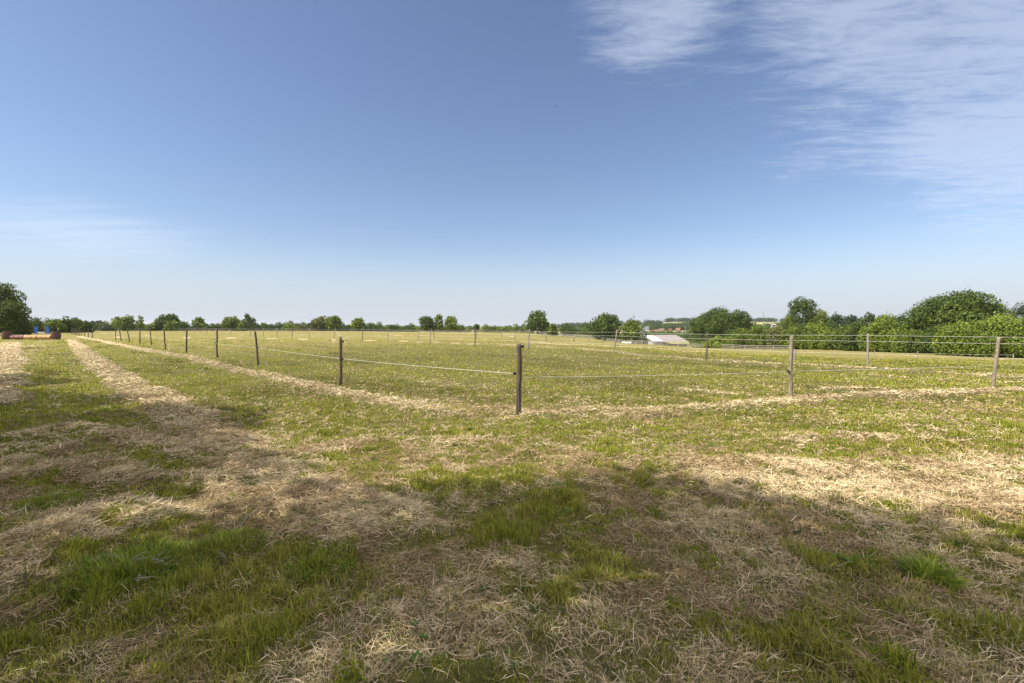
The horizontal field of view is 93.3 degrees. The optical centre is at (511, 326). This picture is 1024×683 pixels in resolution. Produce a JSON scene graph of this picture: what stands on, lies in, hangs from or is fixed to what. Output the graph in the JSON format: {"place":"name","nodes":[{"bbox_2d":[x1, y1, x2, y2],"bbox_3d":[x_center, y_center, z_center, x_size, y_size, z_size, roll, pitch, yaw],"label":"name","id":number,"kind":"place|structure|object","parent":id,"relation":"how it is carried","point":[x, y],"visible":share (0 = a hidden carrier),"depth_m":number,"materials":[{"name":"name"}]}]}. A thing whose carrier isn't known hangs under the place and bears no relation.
{"place":"outdoors","nodes":[
{"label":"outdoors","id":0,"kind":"place"},
{"bbox_2d":[0,322,1023,682],"bbox_3d":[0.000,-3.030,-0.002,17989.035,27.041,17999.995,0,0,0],"label":"field","id":1,"kind":"structure","parent":0,"point":[468,338],"depth_m":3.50,"materials":[{"name":"green plant"}]},
{"bbox_2d":[1,331,11,338],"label":"barrel","id":2,"kind":"object","parent":1,"relation":"on","point":[5,334],"visible":0.93,"depth_m":53.69,"materials":[{"name":"brown wood"}]},
{"bbox_2d":[0,282,28,329],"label":"tree","id":3,"kind":"object","parent":1,"relation":"on","point":[6,290],"visible":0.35,"depth_m":84.61,"materials":[{"name":"green plant"}]},
{"bbox_2d":[0,297,32,334],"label":"tree","id":4,"kind":"object","parent":1,"relation":"on","point":[10,308],"visible":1,"depth_m":79.44,"materials":[{"name":"green plant"}]},
{"bbox_2d":[13,319,32,334],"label":"bush","id":5,"kind":"object","parent":1,"relation":"on","point":[27,331],"visible":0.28,"depth_m":83.93,"materials":[{"name":"green plant"}]},
{"bbox_2d":[9,335,50,339],"bbox_3d":[-53.658,1.213,54.056,4.581,0.560,0.648,0,0,0],"label":"barrel jump","id":6,"kind":"object","parent":1,"relation":"on","point":[39,337],"visible":0.85,"depth_m":53.78,"materials":[{"name":"beige wood"}]},
{"bbox_2d":[0,316,97,332],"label":"hedge","id":7,"kind":"object","parent":1,"relation":"on","point":[35,324],"visible":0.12,"depth_m":122.94,"materials":[{"name":"green plant"}]},
{"bbox_2d":[40,319,67,332],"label":"bush","id":8,"kind":"object","parent":1,"relation":"on","point":[54,325],"visible":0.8,"depth_m":123.17,"materials":[{"name":"green plant"}]},
{"bbox_2d":[18,487,92,512],"bbox_3d":[-3.735,1.411,3.973,0.532,0.166,0.520,0,0,0],"label":"grass tuft","id":9,"kind":"object","parent":1,"relation":"on","point":[74,494],"visible":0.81,"depth_m":3.95,"materials":[{"name":"green plant"}]},
{"bbox_2d":[51,331,60,339],"bbox_3d":[-50.921,0.991,54.000,0.860,0.925,0.860,0,0,0],"label":"barrel","id":10,"kind":"object","parent":1,"relation":"on","point":[56,335],"visible":0.97,"depth_m":53.72,"materials":[{"name":"brown wood"}]},
{"bbox_2d":[56,316,76,332],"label":"bush","id":11,"kind":"object","parent":1,"relation":"on","point":[67,322],"visible":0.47,"depth_m":127.92,"materials":[{"name":"green plant"}]},
{"bbox_2d":[69,317,85,332],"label":"bush","id":12,"kind":"object","parent":1,"relation":"on","point":[80,324],"visible":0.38,"depth_m":132.14,"materials":[{"name":"green plant"}]},
{"bbox_2d":[77,320,94,332],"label":"bush","id":13,"kind":"object","parent":1,"relation":"on","point":[87,326],"visible":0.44,"depth_m":136.28,"materials":[{"name":"green plant"}]},
{"bbox_2d":[91,320,104,323],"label":"tree","id":14,"kind":"object","parent":1,"relation":"on","point":[97,322],"visible":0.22,"depth_m":259.22,"materials":[{"name":"green plant"}]},
{"bbox_2d":[100,325,116,330],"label":"bush","id":15,"kind":"object","parent":1,"relation":"on","point":[107,328],"visible":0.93,"depth_m":223.63,"materials":[{"name":"green plant"}]},
{"bbox_2d":[110,315,137,330],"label":"tree","id":16,"kind":"object","parent":1,"relation":"on","point":[122,323],"visible":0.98,"depth_m":213.53,"materials":[{"name":"green plant"}]},
{"bbox_2d":[42,534,207,604],"bbox_3d":[-2.259,1.390,2.884,0.824,0.196,0.829,0,0,0],"label":"grass tuft","id":17,"kind":"object","parent":1,"relation":"on","point":[142,553],"visible":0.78,"depth_m":2.87,"materials":[{"name":"green plant"}]},
{"bbox_2d":[136,315,145,330],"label":"tree","id":18,"kind":"object","parent":1,"relation":"on","point":[141,324],"visible":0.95,"depth_m":209.80,"materials":[{"name":"green plant"}]},
{"bbox_2d":[144,323,160,330],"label":"bush","id":19,"kind":"object","parent":1,"relation":"on","point":[152,327],"visible":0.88,"depth_m":220.66,"materials":[{"name":"green plant"}]},
{"bbox_2d":[154,313,182,329],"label":"tree","id":20,"kind":"object","parent":1,"relation":"on","point":[161,321],"visible":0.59,"depth_m":219.48,"materials":[{"name":"green plant"}]},
{"bbox_2d":[163,320,179,330],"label":"bush","id":21,"kind":"object","parent":1,"relation":"on","point":[170,325],"visible":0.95,"depth_m":212.87,"materials":[{"name":"green plant"}]},
{"bbox_2d":[94,320,280,327],"bbox_3d":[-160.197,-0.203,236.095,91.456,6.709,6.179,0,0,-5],"label":"hedge","id":22,"kind":"object","parent":1,"relation":"on","point":[185,325],"visible":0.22,"depth_m":236.96,"materials":[{"name":"green plant"}]},
{"bbox_2d":[191,317,207,330],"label":"tree","id":23,"kind":"object","parent":1,"relation":"on","point":[199,322],"visible":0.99,"depth_m":217.35,"materials":[{"name":"green plant"}]},
{"bbox_2d":[171,513,273,570],"bbox_3d":[-1.883,1.387,3.162,0.611,0.209,0.634,0,0,37],"label":"grass tuft","id":24,"kind":"object","parent":1,"relation":"on","point":[225,534],"visible":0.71,"depth_m":3.14,"materials":[{"name":"green plant"}]},
{"bbox_2d":[221,315,238,330],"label":"tree","id":25,"kind":"object","parent":1,"relation":"on","point":[230,322],"visible":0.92,"depth_m":223.63,"materials":[{"name":"green plant"}]},
{"bbox_2d":[236,322,245,330],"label":"bush","id":26,"kind":"object","parent":1,"relation":"on","point":[240,327],"visible":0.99,"depth_m":215.33,"materials":[{"name":"green plant"}]},
{"bbox_2d":[238,313,256,330],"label":"tree","id":27,"kind":"object","parent":1,"relation":"on","point":[249,319],"visible":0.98,"depth_m":219.49,"materials":[{"name":"green plant"}]},
{"bbox_2d":[282,324,295,327],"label":"bush","id":28,"kind":"object","parent":1,"relation":"on","point":[289,326],"visible":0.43,"depth_m":238.83,"materials":[{"name":"green plant"}]},
{"bbox_2d":[71,328,523,414],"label":"rope fence","id":29,"kind":"object","parent":1,"relation":"on","point":[519,347],"visible":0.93,"depth_m":12.14,"materials":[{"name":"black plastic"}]},
{"bbox_2d":[295,323,310,328],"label":"bush","id":30,"kind":"object","parent":1,"relation":"on","point":[299,325],"visible":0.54,"depth_m":238.81,"materials":[{"name":"green plant"}]},
{"bbox_2d":[95,328,527,332],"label":"rail fence","id":31,"kind":"object","parent":1,"relation":"on","point":[251,329],"visible":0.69,"depth_m":231.04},
{"bbox_2d":[279,539,357,587],"bbox_3d":[-1.161,1.431,2.941,0.491,0.133,0.480,0,0,0],"label":"grass tuft","id":32,"kind":"object","parent":1,"relation":"on","point":[316,562],"visible":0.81,"depth_m":2.94,"materials":[{"name":"green plant"}]},
{"bbox_2d":[310,316,327,329],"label":"tree","id":33,"kind":"object","parent":1,"relation":"on","point":[318,322],"visible":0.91,"depth_m":233.21,"materials":[{"name":"green plant"}]},
{"bbox_2d":[324,315,342,330],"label":"tree","id":34,"kind":"object","parent":1,"relation":"on","point":[333,322],"visible":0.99,"depth_m":230.56,"materials":[{"name":"green plant"}]},
{"bbox_2d":[277,319,415,331],"bbox_3d":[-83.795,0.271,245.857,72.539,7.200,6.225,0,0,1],"label":"hedge","id":35,"kind":"object","parent":1,"relation":"on","point":[379,328],"visible":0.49,"depth_m":245.00,"materials":[{"name":"green plant"}]},
{"bbox_2d":[350,317,364,330],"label":"tree","id":36,"kind":"object","parent":1,"relation":"on","point":[359,323],"visible":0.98,"depth_m":230.99,"materials":[{"name":"green plant"}]},
{"bbox_2d":[269,324,520,329],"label":"wood","id":37,"kind":"object","parent":1,"relation":"on","point":[421,327],"visible":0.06,"depth_m":1039.42,"materials":[{"name":"green plant"}]},
{"bbox_2d":[418,316,436,331],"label":"tree","id":38,"kind":"object","parent":1,"relation":"on","point":[427,323],"visible":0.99,"depth_m":228.43,"materials":[{"name":"green plant"}]},
{"bbox_2d":[433,314,442,329],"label":"tree","id":39,"kind":"object","parent":1,"relation":"on","point":[437,319],"visible":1,"depth_m":228.87,"materials":[{"name":"green plant"}]},
{"bbox_2d":[444,316,457,331],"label":"tree","id":40,"kind":"object","parent":1,"relation":"on","point":[452,321],"visible":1,"depth_m":226.69,"materials":[{"name":"green plant"}]},
{"bbox_2d":[413,323,533,332],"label":"hedge","id":41,"kind":"object","parent":1,"relation":"on","point":[462,328],"visible":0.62,"depth_m":235.59,"materials":[{"name":"green plant"}]},
{"bbox_2d":[0,338,1023,682],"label":"hay","id":42,"kind":"object","parent":1,"relation":"on","point":[278,486],"visible":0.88,"depth_m":3.81},
{"bbox_2d":[3,400,1023,667],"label":"weeds","id":43,"kind":"object","parent":1,"relation":"on","point":[413,622],"visible":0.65,"depth_m":3.04,"materials":[{"name":"green plant"}]},
{"bbox_2d":[418,331,627,341],"bbox_3d":[14.656,2.723,92.327,13.954,4.492,85.303,0,0,29],"label":"rope fence","id":44,"kind":"object","parent":1,"relation":"on","point":[510,334],"visible":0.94,"depth_m":64.80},
{"bbox_2d":[524,310,550,333],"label":"tree","id":45,"kind":"object","parent":1,"relation":"on","point":[536,320],"visible":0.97,"depth_m":202.97,"materials":[{"name":"green plant"}]},
{"bbox_2d":[545,323,558,335],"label":"bush","id":46,"kind":"object","parent":1,"relation":"on","point":[553,327],"visible":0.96,"depth_m":199.01,"materials":[{"name":"green plant"}]},
{"bbox_2d":[533,332,642,343],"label":"rail fence","id":47,"kind":"object","parent":1,"relation":"on","point":[573,335],"visible":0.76,"depth_m":196.02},
{"bbox_2d":[535,321,650,343],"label":"hedge","id":48,"kind":"object","parent":1,"relation":"on","point":[567,330],"visible":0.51,"depth_m":210.42,"materials":[{"name":"green plant"}]},
{"bbox_2d":[174,328,1021,367],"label":"rope fence","id":49,"kind":"object","parent":1,"relation":"on","point":[867,357],"visible":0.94,"depth_m":21.56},
{"bbox_2d":[586,312,620,340],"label":"tree","id":50,"kind":"object","parent":1,"relation":"on","point":[602,322],"visible":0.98,"depth_m":189.50,"materials":[{"name":"green plant"}]},
{"bbox_2d":[546,319,662,327],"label":"wood","id":51,"kind":"object","parent":1,"relation":"on","point":[621,322],"visible":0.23,"depth_m":1124.82,"materials":[{"name":"green plant"}]},
{"bbox_2d":[618,315,642,343],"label":"tree","id":52,"kind":"object","parent":1,"relation":"on","point":[633,330],"visible":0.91,"depth_m":186.57,"materials":[{"name":"green plant"}]},
{"bbox_2d":[637,335,692,346],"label":"barn","id":53,"kind":"structure","parent":1,"relation":"on","point":[664,339],"depth_m":222.86,"materials":[{"name":"white metal"}]},
{"bbox_2d":[641,323,692,330],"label":"wood","id":54,"kind":"object","parent":1,"relation":"on","point":[673,326],"visible":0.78,"depth_m":723.81,"materials":[{"name":"green plant"}]},
{"bbox_2d":[645,330,691,335],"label":"wood","id":55,"kind":"object","parent":1,"relation":"on","point":[666,332],"visible":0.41,"depth_m":445.51,"materials":[{"name":"green plant"}]},
{"bbox_2d":[663,317,695,321],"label":"wood","id":56,"kind":"object","parent":1,"relation":"on","point":[671,319],"visible":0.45,"depth_m":1474.55,"materials":[{"name":"green plant"}]},
{"bbox_2d":[657,333,706,340],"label":"wood","id":57,"kind":"object","parent":1,"relation":"on","point":[685,337],"visible":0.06,"depth_m":314.82,"materials":[{"name":"green plant"}]},
{"bbox_2d":[691,341,704,347],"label":"bush","id":58,"kind":"object","parent":1,"relation":"on","point":[698,343],"visible":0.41,"depth_m":157.69,"materials":[{"name":"green plant"}]},
{"bbox_2d":[687,313,711,339],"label":"tree","id":59,"kind":"object","parent":1,"relation":"on","point":[695,329],"visible":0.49,"depth_m":194.35,"materials":[{"name":"green plant"}]},
{"bbox_2d":[703,335,727,347],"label":"bush","id":60,"kind":"object","parent":1,"relation":"on","point":[717,341],"visible":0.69,"depth_m":144.56,"materials":[{"name":"green plant"}]},
{"bbox_2d":[645,341,788,349],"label":"rail fence","id":61,"kind":"object","parent":1,"relation":"on","point":[702,345],"visible":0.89,"depth_m":149.34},
{"bbox_2d":[696,306,740,339],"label":"tree","id":62,"kind":"object","parent":1,"relation":"on","point":[716,324],"visible":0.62,"depth_m":188.07,"materials":[{"name":"green plant"}]},
{"bbox_2d":[723,308,755,334],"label":"tree","id":63,"kind":"object","parent":1,"relation":"on","point":[745,320],"visible":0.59,"depth_m":183.97,"materials":[{"name":"green plant"}]},
{"bbox_2d":[725,328,754,348],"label":"bush","id":64,"kind":"object","parent":1,"relation":"on","point":[742,335],"visible":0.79,"depth_m":138.45,"materials":[{"name":"green plant"}]},
{"bbox_2d":[744,323,767,348],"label":"bush","id":65,"kind":"object","parent":1,"relation":"on","point":[756,332],"visible":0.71,"depth_m":135.17,"materials":[{"name":"green plant"}]},
{"bbox_2d":[744,322,784,329],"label":"wood","id":66,"kind":"object","parent":1,"relation":"on","point":[767,325],"visible":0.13,"depth_m":606.30,"materials":[{"name":"green plant"}]},
{"bbox_2d":[762,325,788,348],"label":"bush","id":67,"kind":"object","parent":1,"relation":"on","point":[772,337],"visible":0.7,"depth_m":132.29,"materials":[{"name":"green plant"}]},
{"bbox_2d":[738,317,830,321],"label":"wood","id":68,"kind":"object","parent":1,"relation":"on","point":[769,319],"visible":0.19,"depth_m":1388.49,"materials":[{"name":"green plant"}]},
{"bbox_2d":[780,314,795,327],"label":"tree","id":69,"kind":"object","parent":1,"relation":"on","point":[788,319],"visible":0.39,"depth_m":149.44,"materials":[{"name":"green plant"}]},
{"bbox_2d":[578,336,1000,397],"bbox_3d":[9.651,0.979,10.839,19.892,1.604,0.233,0,0,-18],"label":"rope fence","id":70,"kind":"object","parent":1,"relation":"on","point":[790,369],"visible":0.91,"depth_m":9.46,"materials":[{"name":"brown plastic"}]},
{"bbox_2d":[778,324,816,348],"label":"bush","id":71,"kind":"object","parent":1,"relation":"on","point":[797,332],"visible":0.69,"depth_m":128.33,"materials":[{"name":"green plant"}]},
{"bbox_2d":[785,296,819,326],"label":"tree","id":72,"kind":"object","parent":1,"relation":"on","point":[795,308],"visible":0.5,"depth_m":150.35,"materials":[{"name":"green plant"}]},
{"bbox_2d":[798,320,834,349],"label":"bush","id":73,"kind":"object","parent":1,"relation":"on","point":[812,338],"visible":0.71,"depth_m":124.55,"materials":[{"name":"green plant"}]},
{"bbox_2d":[806,308,831,330],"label":"tree","id":74,"kind":"object","parent":1,"relation":"on","point":[820,317],"visible":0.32,"depth_m":148.70,"materials":[{"name":"green plant"}]},
{"bbox_2d":[819,325,857,349],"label":"bush","id":75,"kind":"object","parent":1,"relation":"on","point":[835,336],"visible":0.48,"depth_m":120.86,"materials":[{"name":"green plant"}]},
{"bbox_2d":[829,311,847,328],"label":"tree","id":76,"kind":"object","parent":1,"relation":"on","point":[837,319],"visible":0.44,"depth_m":248.16,"materials":[{"name":"green plant"}]},
{"bbox_2d":[688,317,990,354],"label":"hedge","id":77,"kind":"object","parent":1,"relation":"on","point":[829,324],"visible":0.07,"depth_m":135.37,"materials":[{"name":"green plant"}]},
{"bbox_2d":[844,314,859,324],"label":"tree","id":78,"kind":"object","parent":1,"relation":"on","point":[851,319],"visible":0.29,"depth_m":268.87,"materials":[{"name":"green plant"}]},
{"bbox_2d":[837,321,876,350],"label":"bush","id":79,"kind":"object","parent":1,"relation":"on","point":[848,340],"visible":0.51,"depth_m":114.17,"materials":[{"name":"green plant"}]},
{"bbox_2d":[827,550,891,579],"bbox_3d":[2.062,1.400,2.862,0.332,0.102,0.335,0,0,-31],"label":"grass tuft","id":80,"kind":"object","parent":1,"relation":"on","point":[855,558],"visible":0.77,"depth_m":2.88,"materials":[{"name":"green plant"}]},
{"bbox_2d":[859,312,876,326],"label":"tree","id":81,"kind":"object","parent":1,"relation":"on","point":[869,319],"visible":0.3,"depth_m":259.04,"materials":[{"name":"green plant"}]},
{"bbox_2d":[858,311,910,352],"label":"bush","id":82,"kind":"object","parent":1,"relation":"on","point":[889,328],"visible":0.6,"depth_m":107.09,"materials":[{"name":"green plant"}]},
{"bbox_2d":[893,313,907,322],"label":"tree","id":83,"kind":"object","parent":1,"relation":"on","point":[900,318],"visible":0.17,"depth_m":258.86,"materials":[{"name":"green plant"}]},
{"bbox_2d":[794,349,1013,361],"bbox_3d":[30.533,2.415,35.660,12.326,2.778,43.256,0,0,36],"label":"rope fence","id":84,"kind":"object","parent":1,"relation":"on","point":[874,354],"visible":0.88,"depth_m":43.40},
{"bbox_2d":[890,328,926,352],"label":"bush","id":85,"kind":"object","parent":1,"relation":"on","point":[902,341],"visible":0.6,"depth_m":99.34,"materials":[{"name":"green plant"}]},
{"bbox_2d":[901,300,940,329],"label":"tree","id":86,"kind":"object","parent":1,"relation":"on","point":[911,311],"visible":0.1,"depth_m":104.97,"materials":[{"name":"green plant"}]},
{"bbox_2d":[909,329,939,353],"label":"bush","id":87,"kind":"object","parent":1,"relation":"on","point":[920,345],"visible":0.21,"depth_m":94.91,"materials":[{"name":"green plant"}]},
{"bbox_2d":[890,545,979,593],"bbox_3d":[2.361,1.357,2.738,0.432,0.220,0.420,0,0,0],"label":"grass tuft","id":88,"kind":"object","parent":1,"relation":"on","point":[926,569],"visible":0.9,"depth_m":2.73,"materials":[{"name":"green plant"}]},
{"bbox_2d":[905,287,1004,332],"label":"tree","id":89,"kind":"object","parent":1,"relation":"on","point":[957,306],"visible":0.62,"depth_m":97.06,"materials":[{"name":"green plant"}]},
{"bbox_2d":[928,310,1023,357],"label":"bush","id":90,"kind":"object","parent":1,"relation":"on","point":[968,339],"visible":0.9,"depth_m":82.57,"materials":[{"name":"green plant"}]},
{"bbox_2d":[974,302,1014,321],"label":"tree","id":91,"kind":"object","parent":1,"relation":"on","point":[1002,311],"visible":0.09,"depth_m":96.39,"materials":[{"name":"green plant"}]},
{"bbox_2d":[989,455,1023,464],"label":"grass tuft","id":92,"kind":"object","parent":1,"relation":"on","point":[1008,460],"visible":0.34,"depth_m":5.10,"materials":[{"name":"beige plant"}]},
{"bbox_2d":[993,316,1023,357],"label":"bush","id":93,"kind":"object","parent":1,"relation":"on","point":[1021,335],"visible":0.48,"depth_m":79.11,"materials":[{"name":"green plant"}]},
{"bbox_2d":[1009,301,1023,318],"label":"tree","id":94,"kind":"object","parent":1,"relation":"on","point":[1020,311],"visible":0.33,"depth_m":105.85,"materials":[{"name":"green plant"}]},
{"bbox_2d":[0,0,1023,325],"label":"sky","id":95,"kind":"structure","parent":0,"point":[401,162],"materials":[{"name":"blue"}]}
]}

